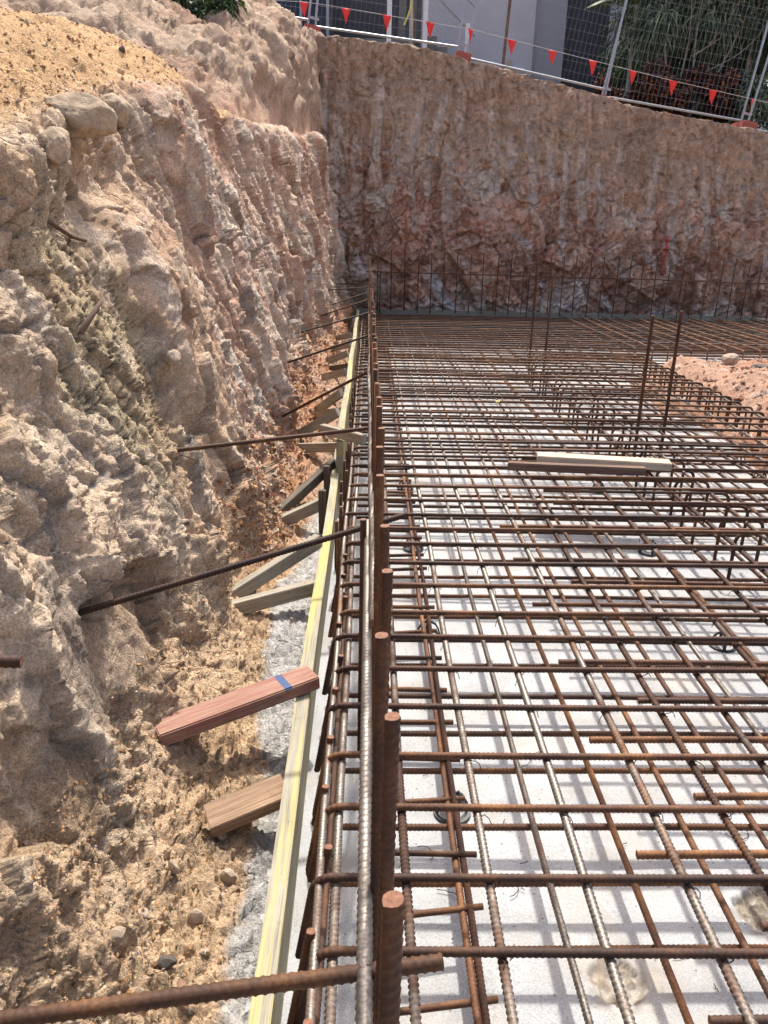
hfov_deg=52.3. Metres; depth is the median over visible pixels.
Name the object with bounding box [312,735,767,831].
cross bar
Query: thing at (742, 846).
long bar
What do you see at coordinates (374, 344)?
starter bar
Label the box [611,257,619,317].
starter bar
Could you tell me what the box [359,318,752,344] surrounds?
cross bar
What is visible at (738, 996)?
long bar
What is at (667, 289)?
starter bar
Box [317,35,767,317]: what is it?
excavated rock face
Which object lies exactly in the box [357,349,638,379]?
cross bar
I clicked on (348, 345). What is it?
bracing timber
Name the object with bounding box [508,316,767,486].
long bar
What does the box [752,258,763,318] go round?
starter bar
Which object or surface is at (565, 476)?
cross bar
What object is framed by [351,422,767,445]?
cross bar
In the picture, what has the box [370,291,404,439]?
starter bar
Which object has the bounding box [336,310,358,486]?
formwork board
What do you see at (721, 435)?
long bar
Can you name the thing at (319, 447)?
bracing timber
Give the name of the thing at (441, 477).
cross bar
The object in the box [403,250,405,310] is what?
starter bar
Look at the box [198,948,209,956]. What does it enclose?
stone
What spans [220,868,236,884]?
stone
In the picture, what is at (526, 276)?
tie rail
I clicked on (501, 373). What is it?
cross bar
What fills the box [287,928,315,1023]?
bar
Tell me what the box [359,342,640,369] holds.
cross bar
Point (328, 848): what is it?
cross bar
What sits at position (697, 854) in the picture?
lap bar
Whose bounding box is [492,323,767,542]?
long bar
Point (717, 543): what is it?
edge beam link
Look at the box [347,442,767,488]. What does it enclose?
cross bar
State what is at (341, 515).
cross bar
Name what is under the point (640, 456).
edge beam link
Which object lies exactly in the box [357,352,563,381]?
cross bar
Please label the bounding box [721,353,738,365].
stone
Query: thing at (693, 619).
cross bar
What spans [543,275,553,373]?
column starter
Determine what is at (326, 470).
timber stake
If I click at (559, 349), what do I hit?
cross bar
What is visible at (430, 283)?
starter bar
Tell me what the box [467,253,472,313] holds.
starter bar
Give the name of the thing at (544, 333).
cross bar
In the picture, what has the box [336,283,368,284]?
bracing bar
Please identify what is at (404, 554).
starter bar
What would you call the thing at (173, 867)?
stone
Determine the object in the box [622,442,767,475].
edge beam link
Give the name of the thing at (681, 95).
croton shrub
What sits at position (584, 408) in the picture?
cross bar
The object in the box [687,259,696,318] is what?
starter bar
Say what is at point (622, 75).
dense tree
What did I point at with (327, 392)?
bracing bar
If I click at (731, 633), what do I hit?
long bar
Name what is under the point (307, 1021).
bar
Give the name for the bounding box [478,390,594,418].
edge beam link
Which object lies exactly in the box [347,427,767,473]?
cross bar
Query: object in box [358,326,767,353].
cross bar
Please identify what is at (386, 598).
starter bar
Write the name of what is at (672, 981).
long bar
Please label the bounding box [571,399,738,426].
edge beam link
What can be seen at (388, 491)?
starter bar
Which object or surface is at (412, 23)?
survey stake
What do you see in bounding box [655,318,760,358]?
hooked bar
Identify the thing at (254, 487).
gravel
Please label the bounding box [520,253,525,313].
starter bar
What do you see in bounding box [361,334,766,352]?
cross bar
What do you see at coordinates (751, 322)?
hooked bar
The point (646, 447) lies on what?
edge beam link
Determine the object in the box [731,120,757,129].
ballast block
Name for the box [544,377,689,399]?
edge beam link
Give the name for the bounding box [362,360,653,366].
cross bar
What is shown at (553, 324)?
cross bar
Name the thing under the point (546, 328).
cross bar
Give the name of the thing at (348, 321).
bracing timber
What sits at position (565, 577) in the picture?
cross bar
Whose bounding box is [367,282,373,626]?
tie rail
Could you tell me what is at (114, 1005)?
bracing bar
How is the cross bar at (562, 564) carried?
on the concrete floor
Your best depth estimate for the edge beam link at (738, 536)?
3.69 m
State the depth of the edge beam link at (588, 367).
8.11 m
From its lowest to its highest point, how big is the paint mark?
0.624 m
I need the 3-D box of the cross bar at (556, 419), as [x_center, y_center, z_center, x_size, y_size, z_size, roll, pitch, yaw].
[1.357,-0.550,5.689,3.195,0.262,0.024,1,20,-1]
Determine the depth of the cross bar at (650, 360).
8.45 m
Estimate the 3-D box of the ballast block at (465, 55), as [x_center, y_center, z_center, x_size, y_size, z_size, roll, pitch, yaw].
[1.295,-7.543,13.028,0.260,0.130,0.550,11,19,-5]
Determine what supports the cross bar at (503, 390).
on the concrete floor
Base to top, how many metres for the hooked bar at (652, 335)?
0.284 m
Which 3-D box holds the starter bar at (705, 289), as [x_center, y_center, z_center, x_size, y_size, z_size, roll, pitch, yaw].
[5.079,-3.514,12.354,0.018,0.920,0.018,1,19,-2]
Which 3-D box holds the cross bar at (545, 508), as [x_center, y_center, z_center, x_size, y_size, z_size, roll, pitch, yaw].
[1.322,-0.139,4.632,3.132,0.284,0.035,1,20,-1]
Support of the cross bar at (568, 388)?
on the concrete floor
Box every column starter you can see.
[527,274,537,370]
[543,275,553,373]
[632,315,654,455]
[658,311,682,457]
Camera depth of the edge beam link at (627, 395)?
6.78 m
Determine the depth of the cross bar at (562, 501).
3.93 m
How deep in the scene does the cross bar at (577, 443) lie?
5.01 m
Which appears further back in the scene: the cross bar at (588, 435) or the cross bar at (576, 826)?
the cross bar at (588, 435)
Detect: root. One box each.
[38,210,86,241]
[79,288,102,334]
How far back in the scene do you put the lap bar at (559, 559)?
3.32 m
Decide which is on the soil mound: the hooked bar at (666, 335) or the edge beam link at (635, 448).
the hooked bar at (666, 335)
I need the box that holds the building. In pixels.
[276,0,704,104]
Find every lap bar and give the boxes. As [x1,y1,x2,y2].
[500,524,767,530]
[513,557,767,563]
[532,602,767,610]
[558,659,767,666]
[571,579,767,585]
[583,543,755,549]
[589,736,767,743]
[635,849,767,859]
[637,697,767,704]
[693,792,767,800]
[708,1014,767,1023]
[760,921,767,931]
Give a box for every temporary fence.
[281,0,311,23]
[310,0,465,50]
[460,0,627,94]
[602,0,767,120]
[744,56,767,131]
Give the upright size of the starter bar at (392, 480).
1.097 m
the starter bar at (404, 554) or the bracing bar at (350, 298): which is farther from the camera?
the bracing bar at (350, 298)
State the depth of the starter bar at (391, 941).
0.56 m
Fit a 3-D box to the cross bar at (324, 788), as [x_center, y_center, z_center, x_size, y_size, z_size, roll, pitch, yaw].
[1.372,0.828,1.973,3.136,0.284,0.049,1,20,-1]
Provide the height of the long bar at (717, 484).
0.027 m
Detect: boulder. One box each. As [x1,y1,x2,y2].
[43,126,70,165]
[44,92,117,137]
[71,137,87,150]
[100,93,132,128]
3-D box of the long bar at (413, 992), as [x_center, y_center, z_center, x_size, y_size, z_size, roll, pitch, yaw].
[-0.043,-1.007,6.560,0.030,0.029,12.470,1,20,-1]
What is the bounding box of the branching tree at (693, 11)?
[618,0,767,117]
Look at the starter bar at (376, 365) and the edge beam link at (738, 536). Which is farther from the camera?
the edge beam link at (738, 536)
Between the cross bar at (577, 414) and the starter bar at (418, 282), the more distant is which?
the starter bar at (418, 282)
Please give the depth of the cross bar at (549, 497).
4.85 m
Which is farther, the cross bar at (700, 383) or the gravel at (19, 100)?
the cross bar at (700, 383)
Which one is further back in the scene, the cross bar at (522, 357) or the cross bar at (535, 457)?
the cross bar at (522, 357)
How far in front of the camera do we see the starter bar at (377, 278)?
12.20 m
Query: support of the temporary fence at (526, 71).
on the ballast block
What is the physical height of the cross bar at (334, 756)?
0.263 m
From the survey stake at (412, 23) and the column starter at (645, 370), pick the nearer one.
the column starter at (645, 370)
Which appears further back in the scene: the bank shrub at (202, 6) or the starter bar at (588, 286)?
the starter bar at (588, 286)
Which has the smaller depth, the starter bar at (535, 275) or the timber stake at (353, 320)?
the timber stake at (353, 320)
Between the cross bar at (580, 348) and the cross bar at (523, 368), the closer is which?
the cross bar at (523, 368)
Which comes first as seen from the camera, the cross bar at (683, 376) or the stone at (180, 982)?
the stone at (180, 982)
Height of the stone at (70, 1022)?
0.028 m
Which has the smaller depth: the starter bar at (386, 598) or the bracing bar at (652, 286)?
the starter bar at (386, 598)
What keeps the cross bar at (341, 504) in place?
on the concrete floor
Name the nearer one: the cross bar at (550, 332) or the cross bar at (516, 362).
the cross bar at (516, 362)
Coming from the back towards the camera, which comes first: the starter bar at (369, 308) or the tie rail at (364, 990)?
the starter bar at (369, 308)
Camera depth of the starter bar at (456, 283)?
12.25 m
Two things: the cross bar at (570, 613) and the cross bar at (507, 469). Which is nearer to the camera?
the cross bar at (570, 613)
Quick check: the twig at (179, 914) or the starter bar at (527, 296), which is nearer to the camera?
the twig at (179, 914)
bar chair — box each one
[397,478,413,490]
[403,540,423,552]
[417,620,440,633]
[433,790,470,823]
[593,481,604,493]
[638,539,655,555]
[709,631,735,652]
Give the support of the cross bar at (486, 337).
on the concrete floor
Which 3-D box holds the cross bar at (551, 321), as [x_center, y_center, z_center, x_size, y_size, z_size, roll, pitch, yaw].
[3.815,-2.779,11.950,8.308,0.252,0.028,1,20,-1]
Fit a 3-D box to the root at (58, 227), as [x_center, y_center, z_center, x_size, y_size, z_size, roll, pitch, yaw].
[-1.147,-1.000,2.742,0.071,0.108,0.391,1,20,-1]
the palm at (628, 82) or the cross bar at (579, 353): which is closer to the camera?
the cross bar at (579, 353)
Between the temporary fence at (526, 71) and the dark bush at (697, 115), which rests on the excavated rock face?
the dark bush at (697, 115)
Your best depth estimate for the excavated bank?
2.75 m
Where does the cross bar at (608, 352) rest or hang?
on the concrete floor
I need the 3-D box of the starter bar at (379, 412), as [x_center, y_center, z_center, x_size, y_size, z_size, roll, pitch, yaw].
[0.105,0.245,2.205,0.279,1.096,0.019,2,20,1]
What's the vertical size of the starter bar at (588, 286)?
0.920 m
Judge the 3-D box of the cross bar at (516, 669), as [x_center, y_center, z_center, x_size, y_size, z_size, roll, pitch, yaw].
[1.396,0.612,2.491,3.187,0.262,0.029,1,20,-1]
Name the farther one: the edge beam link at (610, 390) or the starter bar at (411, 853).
the edge beam link at (610, 390)
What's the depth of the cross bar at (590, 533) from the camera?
4.29 m
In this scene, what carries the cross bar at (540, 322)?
on the concrete floor
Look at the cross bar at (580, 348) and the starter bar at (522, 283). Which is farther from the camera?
the starter bar at (522, 283)
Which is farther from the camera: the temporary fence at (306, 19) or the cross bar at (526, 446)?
the temporary fence at (306, 19)
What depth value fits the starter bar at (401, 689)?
2.50 m
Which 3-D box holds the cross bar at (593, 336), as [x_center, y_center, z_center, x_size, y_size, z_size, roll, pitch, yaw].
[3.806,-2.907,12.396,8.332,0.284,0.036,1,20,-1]
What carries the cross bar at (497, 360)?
on the concrete floor
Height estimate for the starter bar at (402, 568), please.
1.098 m
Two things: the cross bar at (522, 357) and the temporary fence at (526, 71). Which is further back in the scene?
the temporary fence at (526, 71)
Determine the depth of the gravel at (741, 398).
7.58 m
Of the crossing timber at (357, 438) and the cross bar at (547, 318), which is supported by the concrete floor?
the cross bar at (547, 318)
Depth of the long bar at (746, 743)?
2.61 m
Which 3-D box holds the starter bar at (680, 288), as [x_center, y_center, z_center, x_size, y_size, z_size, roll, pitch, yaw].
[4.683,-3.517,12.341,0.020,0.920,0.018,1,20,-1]
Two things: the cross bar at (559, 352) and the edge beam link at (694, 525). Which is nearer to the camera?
the edge beam link at (694, 525)
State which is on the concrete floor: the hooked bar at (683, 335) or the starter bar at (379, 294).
the starter bar at (379, 294)
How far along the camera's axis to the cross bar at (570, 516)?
3.73 m
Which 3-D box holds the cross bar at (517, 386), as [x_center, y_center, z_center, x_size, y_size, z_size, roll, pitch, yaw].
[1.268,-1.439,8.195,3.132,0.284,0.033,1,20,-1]
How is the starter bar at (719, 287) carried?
attached to the tie rail at (715, 282)
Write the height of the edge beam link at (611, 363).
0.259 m
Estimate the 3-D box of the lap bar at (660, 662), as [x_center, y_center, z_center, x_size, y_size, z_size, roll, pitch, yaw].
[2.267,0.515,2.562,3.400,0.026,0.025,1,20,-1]
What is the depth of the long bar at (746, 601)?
3.50 m
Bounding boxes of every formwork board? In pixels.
[248,448,338,1023]
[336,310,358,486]
[357,309,756,341]
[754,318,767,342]
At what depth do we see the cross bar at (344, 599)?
2.96 m
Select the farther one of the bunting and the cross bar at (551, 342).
the bunting
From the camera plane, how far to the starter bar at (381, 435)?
2.22 m
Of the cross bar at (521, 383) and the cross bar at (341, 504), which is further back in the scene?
the cross bar at (521, 383)
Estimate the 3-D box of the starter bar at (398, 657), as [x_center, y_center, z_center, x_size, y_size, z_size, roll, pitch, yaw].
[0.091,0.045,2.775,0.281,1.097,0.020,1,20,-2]
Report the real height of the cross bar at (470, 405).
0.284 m
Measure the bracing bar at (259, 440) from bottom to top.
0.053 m
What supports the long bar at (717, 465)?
on the concrete floor
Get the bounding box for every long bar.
[305,315,363,1023]
[315,331,363,1023]
[324,316,366,1023]
[376,335,421,1023]
[384,333,482,1023]
[387,318,518,1023]
[387,340,490,1023]
[398,314,636,1023]
[400,338,593,1023]
[412,330,693,1023]
[414,317,757,1023]
[424,317,767,895]
[424,330,767,998]
[435,330,767,849]
[442,325,767,777]
[448,316,767,686]
[458,341,767,750]
[468,337,767,676]
[470,327,767,625]
[473,318,767,577]
[480,335,729,581]
[489,333,767,582]
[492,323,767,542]
[501,333,765,545]
[502,320,767,510]
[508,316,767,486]
[517,336,767,522]
[523,332,767,499]
[534,318,767,445]
[534,324,767,464]
[538,334,767,478]
[558,337,764,459]
[566,322,767,420]
[569,330,767,433]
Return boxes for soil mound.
[629,356,767,474]
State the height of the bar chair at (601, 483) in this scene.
0.080 m
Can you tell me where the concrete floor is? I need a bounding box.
[245,336,767,1023]
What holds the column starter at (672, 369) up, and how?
on the concrete floor
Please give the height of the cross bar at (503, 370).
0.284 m
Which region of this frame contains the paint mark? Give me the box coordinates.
[661,236,669,275]
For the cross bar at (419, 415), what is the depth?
6.91 m
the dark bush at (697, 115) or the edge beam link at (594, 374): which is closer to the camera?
the edge beam link at (594, 374)
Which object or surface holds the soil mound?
on the concrete floor
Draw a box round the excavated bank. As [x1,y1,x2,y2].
[0,0,353,1023]
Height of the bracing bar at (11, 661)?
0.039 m
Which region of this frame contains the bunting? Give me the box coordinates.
[274,0,767,113]
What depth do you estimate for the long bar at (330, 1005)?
1.88 m
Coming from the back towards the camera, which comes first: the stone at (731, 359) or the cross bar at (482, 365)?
the cross bar at (482, 365)
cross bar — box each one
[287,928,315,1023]
[295,872,767,958]
[296,945,767,1023]
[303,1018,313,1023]
[305,784,761,887]
[307,802,767,882]
[310,844,767,948]
[311,751,767,825]
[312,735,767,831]
[314,702,767,771]
[321,687,764,774]
[322,633,767,694]
[322,665,767,725]
[327,621,767,699]
[328,581,767,637]
[331,559,767,611]
[331,609,767,643]
[332,573,767,645]
[333,654,767,736]
[334,520,767,581]
[334,540,767,589]
[336,538,767,601]
[339,481,767,536]
[339,493,767,550]
[339,506,608,562]
[341,512,767,545]
[341,595,767,667]
[343,460,767,512]
[343,497,767,514]
[343,553,763,622]
[344,526,767,574]
[345,451,767,500]
[345,470,766,522]
[346,483,767,526]
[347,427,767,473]
[347,442,528,478]
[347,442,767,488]
[348,453,767,468]
[348,464,767,483]
[349,402,729,442]
[349,420,767,466]
[349,472,767,511]
[350,414,767,457]
[350,439,767,454]
[351,392,722,431]
[351,408,758,451]
[351,415,767,425]
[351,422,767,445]
[352,387,713,425]
[352,397,585,436]
[352,410,767,419]
[352,446,767,483]
[353,380,695,415]
[353,404,764,443]
[354,375,687,409]
[354,383,705,421]
[354,393,741,427]
[354,431,767,457]
[355,364,664,397]
[355,371,652,404]
[355,389,731,425]
[355,398,752,433]
[356,358,651,388]
[356,361,658,393]
[356,368,671,401]
[356,368,685,398]
[356,372,692,404]
[356,376,702,407]
[356,380,711,414]
[356,384,722,419]
[357,344,641,373]
[357,347,637,376]
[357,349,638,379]
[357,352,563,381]
[357,365,677,393]
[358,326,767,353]
[358,333,665,361]
[358,340,591,365]
[358,347,767,357]
[358,353,651,380]
[358,355,657,385]
[358,358,663,389]
[358,362,670,389]
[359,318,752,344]
[359,319,767,346]
[359,324,767,352]
[359,331,764,359]
[359,335,663,363]
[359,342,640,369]
[359,350,644,376]
[360,322,767,350]
[360,328,767,356]
[360,329,741,357]
[360,330,767,338]
[360,345,767,364]
[361,316,755,342]
[361,318,762,326]
[361,321,747,329]
[361,326,767,335]
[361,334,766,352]
[361,336,767,345]
[361,340,767,349]
[361,342,767,351]
[362,314,767,322]
[362,320,767,328]
[362,323,767,331]
[362,324,767,332]
[362,328,767,344]
[362,332,767,341]
[362,338,764,347]
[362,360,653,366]
[363,315,764,323]
[363,317,767,325]
[365,333,736,339]
[366,331,764,339]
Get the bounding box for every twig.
[178,898,181,930]
[200,903,213,938]
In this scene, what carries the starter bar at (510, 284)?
attached to the tie rail at (526, 276)
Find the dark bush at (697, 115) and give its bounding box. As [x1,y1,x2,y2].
[639,77,755,122]
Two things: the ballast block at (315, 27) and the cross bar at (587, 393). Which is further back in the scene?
the ballast block at (315, 27)
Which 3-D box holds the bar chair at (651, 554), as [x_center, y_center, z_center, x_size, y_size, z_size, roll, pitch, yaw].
[1.448,0.183,4.265,0.112,0.080,0.112,7,21,15]
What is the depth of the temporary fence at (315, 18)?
12.85 m
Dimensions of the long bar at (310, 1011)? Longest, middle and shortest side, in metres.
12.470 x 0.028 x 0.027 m
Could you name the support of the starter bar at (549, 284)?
attached to the tie rail at (526, 276)
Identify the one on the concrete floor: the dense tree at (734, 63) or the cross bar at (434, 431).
the cross bar at (434, 431)
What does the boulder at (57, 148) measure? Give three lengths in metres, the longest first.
0.206 x 0.106 x 0.100 m
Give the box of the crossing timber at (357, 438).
[320,424,366,444]
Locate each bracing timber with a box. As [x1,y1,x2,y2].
[154,665,319,745]
[203,774,283,837]
[231,534,322,597]
[231,579,314,614]
[278,458,335,511]
[280,498,318,524]
[297,408,339,438]
[297,442,335,452]
[310,407,340,418]
[314,389,343,410]
[321,368,346,380]
[325,350,349,363]
[329,343,351,351]
[329,363,347,370]
[332,332,352,340]
[343,319,351,323]
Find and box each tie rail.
[354,519,372,1023]
[366,271,705,280]
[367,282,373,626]
[663,280,767,283]
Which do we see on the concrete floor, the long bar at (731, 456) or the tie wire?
the long bar at (731, 456)
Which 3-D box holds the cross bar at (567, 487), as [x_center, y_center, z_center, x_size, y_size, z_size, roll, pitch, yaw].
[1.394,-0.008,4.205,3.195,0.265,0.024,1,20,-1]
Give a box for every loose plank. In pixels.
[507,461,645,475]
[537,452,671,470]
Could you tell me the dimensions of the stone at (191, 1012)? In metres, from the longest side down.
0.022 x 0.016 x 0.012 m
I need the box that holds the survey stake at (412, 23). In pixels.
[411,1,412,44]
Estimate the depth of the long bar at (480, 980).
2.17 m
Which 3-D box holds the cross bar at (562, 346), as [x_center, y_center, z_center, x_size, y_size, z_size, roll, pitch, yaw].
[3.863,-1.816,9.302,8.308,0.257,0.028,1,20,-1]
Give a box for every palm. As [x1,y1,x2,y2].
[584,0,687,95]
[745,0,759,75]
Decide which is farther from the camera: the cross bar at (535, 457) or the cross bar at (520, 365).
the cross bar at (520, 365)
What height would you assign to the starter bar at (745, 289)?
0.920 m
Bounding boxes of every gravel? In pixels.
[0,5,238,121]
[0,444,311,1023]
[212,299,344,570]
[639,355,767,448]
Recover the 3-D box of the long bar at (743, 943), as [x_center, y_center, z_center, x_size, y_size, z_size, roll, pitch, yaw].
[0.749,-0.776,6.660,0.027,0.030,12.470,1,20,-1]
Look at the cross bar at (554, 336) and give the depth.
10.16 m
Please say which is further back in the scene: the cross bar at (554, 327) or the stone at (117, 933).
the cross bar at (554, 327)
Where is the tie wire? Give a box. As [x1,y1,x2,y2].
[684,884,700,898]
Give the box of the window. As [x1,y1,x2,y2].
[276,0,328,36]
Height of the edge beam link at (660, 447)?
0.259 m
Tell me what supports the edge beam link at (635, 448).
attached to the cross bar at (498, 460)
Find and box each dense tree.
[595,1,723,93]
[676,0,767,124]
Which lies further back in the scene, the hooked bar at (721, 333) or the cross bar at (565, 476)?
the hooked bar at (721, 333)
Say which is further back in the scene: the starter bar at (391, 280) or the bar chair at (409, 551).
the starter bar at (391, 280)
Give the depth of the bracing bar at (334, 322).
7.76 m
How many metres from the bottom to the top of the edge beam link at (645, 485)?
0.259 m
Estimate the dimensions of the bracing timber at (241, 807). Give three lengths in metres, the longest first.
0.228 x 0.085 x 0.046 m
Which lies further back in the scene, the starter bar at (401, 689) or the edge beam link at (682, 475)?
the edge beam link at (682, 475)
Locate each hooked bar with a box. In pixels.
[560,314,635,369]
[578,315,652,359]
[585,315,668,361]
[601,316,691,356]
[614,316,708,360]
[633,316,725,353]
[644,317,743,359]
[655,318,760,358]
[668,317,767,347]
[682,318,767,343]
[689,317,767,339]
[710,318,767,334]
[718,318,767,331]
[735,318,767,327]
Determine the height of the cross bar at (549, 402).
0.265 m
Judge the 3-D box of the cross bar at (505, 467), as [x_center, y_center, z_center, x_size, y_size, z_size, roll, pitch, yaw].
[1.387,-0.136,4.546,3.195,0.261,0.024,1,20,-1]
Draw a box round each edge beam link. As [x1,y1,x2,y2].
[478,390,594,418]
[484,400,604,429]
[497,420,632,449]
[497,424,638,456]
[502,432,647,457]
[509,408,615,431]
[510,440,661,472]
[517,448,675,487]
[521,459,684,497]
[527,360,655,382]
[530,363,661,383]
[531,366,666,389]
[531,478,709,522]
[536,398,598,424]
[539,370,675,390]
[542,373,682,395]
[543,489,729,537]
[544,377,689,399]
[552,381,700,406]
[553,503,748,549]
[555,385,708,413]
[558,389,715,419]
[559,518,764,568]
[568,394,729,421]
[570,415,625,446]
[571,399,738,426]
[575,404,746,435]
[586,410,761,439]
[591,415,767,445]
[596,422,723,448]
[608,429,738,455]
[615,434,767,455]
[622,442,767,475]
[634,450,767,486]
[642,461,764,496]
[646,470,694,500]
[651,471,765,500]
[669,481,767,515]
[680,491,767,526]
[690,506,767,544]
[712,522,724,560]
[726,534,767,579]
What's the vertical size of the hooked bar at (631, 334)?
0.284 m
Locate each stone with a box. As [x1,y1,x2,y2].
[61,1020,76,1023]
[110,926,125,945]
[119,45,124,52]
[138,907,150,919]
[157,955,176,968]
[165,349,180,365]
[168,859,178,874]
[177,978,188,1012]
[188,908,203,924]
[188,1008,194,1015]
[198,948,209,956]
[217,833,226,840]
[217,901,223,908]
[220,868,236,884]
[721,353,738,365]
[750,364,767,367]
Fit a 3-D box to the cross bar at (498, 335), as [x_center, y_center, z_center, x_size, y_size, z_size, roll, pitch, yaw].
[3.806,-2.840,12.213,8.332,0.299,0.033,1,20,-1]
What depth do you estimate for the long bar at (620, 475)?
5.09 m
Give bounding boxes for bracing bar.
[0,654,23,668]
[0,952,443,1023]
[78,512,407,615]
[176,426,367,452]
[282,371,366,416]
[287,335,367,362]
[301,312,367,332]
[321,299,367,315]
[328,287,367,289]
[332,292,367,304]
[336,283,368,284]
[628,279,679,292]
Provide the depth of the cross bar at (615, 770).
2.39 m
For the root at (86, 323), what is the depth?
2.64 m
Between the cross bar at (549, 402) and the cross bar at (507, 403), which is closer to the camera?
the cross bar at (549, 402)
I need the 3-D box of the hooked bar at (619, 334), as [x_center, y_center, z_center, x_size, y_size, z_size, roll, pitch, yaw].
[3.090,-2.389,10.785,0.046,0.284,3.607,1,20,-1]
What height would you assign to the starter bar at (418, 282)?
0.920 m
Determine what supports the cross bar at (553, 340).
on the concrete floor
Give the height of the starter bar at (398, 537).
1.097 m
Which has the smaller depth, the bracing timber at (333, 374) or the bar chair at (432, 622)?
the bar chair at (432, 622)
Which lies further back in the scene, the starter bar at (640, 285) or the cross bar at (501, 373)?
the starter bar at (640, 285)
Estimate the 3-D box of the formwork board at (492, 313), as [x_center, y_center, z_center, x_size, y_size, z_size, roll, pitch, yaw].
[2.809,-3.016,12.682,6.485,0.426,0.052,1,20,-2]
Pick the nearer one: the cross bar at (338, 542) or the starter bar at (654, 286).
the cross bar at (338, 542)
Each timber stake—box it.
[318,489,325,534]
[323,465,329,504]
[352,318,354,338]
[501,0,511,68]
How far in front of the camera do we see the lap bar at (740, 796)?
1.94 m
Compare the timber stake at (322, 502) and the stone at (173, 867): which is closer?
the stone at (173, 867)
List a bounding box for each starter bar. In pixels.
[357,518,366,750]
[369,274,393,384]
[369,288,400,422]
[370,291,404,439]
[370,311,413,493]
[370,632,388,1023]
[371,277,396,393]
[371,301,409,469]
[371,322,419,526]
[371,324,421,539]
[371,334,423,556]
[371,342,422,588]
[371,348,434,608]
[371,369,441,659]
[372,307,410,481]
[372,382,446,692]
[372,406,459,761]
[372,427,464,803]
[372,446,476,857]
[372,474,483,917]
[373,313,414,503]
[373,337,426,570]
[373,363,436,633]
[373,712,400,1023]
[374,396,453,724]
[377,249,378,310]
[377,524,497,1015]
[377,890,404,1023]
[379,272,380,324]
[379,568,392,712]
[390,249,391,310]
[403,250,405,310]
[416,252,419,312]
[429,253,432,313]
[442,251,444,311]
[454,253,458,313]
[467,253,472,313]
[480,253,484,313]
[494,254,499,314]
[507,254,512,314]
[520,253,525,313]
[526,277,529,316]
[532,254,537,313]
[546,254,552,314]
[559,256,564,316]
[571,255,577,315]
[585,257,592,316]
[598,257,604,317]
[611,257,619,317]
[624,256,632,315]
[637,255,644,315]
[650,256,658,315]
[663,258,671,318]
[676,259,685,318]
[682,279,686,310]
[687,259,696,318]
[700,259,710,319]
[714,257,724,317]
[726,259,736,318]
[740,259,751,318]
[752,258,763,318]
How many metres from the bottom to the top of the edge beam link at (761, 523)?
0.259 m
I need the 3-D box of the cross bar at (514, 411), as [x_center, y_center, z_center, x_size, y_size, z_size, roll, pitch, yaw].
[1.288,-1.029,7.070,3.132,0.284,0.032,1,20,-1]
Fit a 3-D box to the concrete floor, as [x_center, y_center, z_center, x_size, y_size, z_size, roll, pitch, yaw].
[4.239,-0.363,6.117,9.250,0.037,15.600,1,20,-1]
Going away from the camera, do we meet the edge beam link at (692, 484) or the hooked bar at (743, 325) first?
the edge beam link at (692, 484)
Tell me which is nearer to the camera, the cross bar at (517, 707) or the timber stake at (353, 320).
the cross bar at (517, 707)
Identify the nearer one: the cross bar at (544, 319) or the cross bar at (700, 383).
the cross bar at (700, 383)
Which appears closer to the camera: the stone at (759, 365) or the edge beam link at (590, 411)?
the edge beam link at (590, 411)
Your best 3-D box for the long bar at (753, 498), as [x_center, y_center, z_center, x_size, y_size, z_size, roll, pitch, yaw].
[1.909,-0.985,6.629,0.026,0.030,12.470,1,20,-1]
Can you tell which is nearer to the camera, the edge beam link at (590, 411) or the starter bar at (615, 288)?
the edge beam link at (590, 411)
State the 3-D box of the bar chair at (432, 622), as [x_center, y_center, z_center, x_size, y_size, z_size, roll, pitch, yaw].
[0.189,0.492,3.334,0.112,0.080,0.112,9,21,20]
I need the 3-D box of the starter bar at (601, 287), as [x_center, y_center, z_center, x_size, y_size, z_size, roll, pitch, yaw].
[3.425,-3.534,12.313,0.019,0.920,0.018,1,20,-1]
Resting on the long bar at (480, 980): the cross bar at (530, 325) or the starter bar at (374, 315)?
the starter bar at (374, 315)
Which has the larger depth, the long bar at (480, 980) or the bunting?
the bunting
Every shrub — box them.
[157,0,246,20]
[592,68,630,103]
[620,57,694,116]
[681,65,745,122]
[719,70,767,130]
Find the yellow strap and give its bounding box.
[403,0,412,24]
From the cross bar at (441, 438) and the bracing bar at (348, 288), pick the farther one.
the bracing bar at (348, 288)
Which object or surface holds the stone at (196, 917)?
on the excavated bank
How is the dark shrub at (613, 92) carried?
on the excavated rock face
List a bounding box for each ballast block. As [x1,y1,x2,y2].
[304,23,320,31]
[454,50,471,60]
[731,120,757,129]

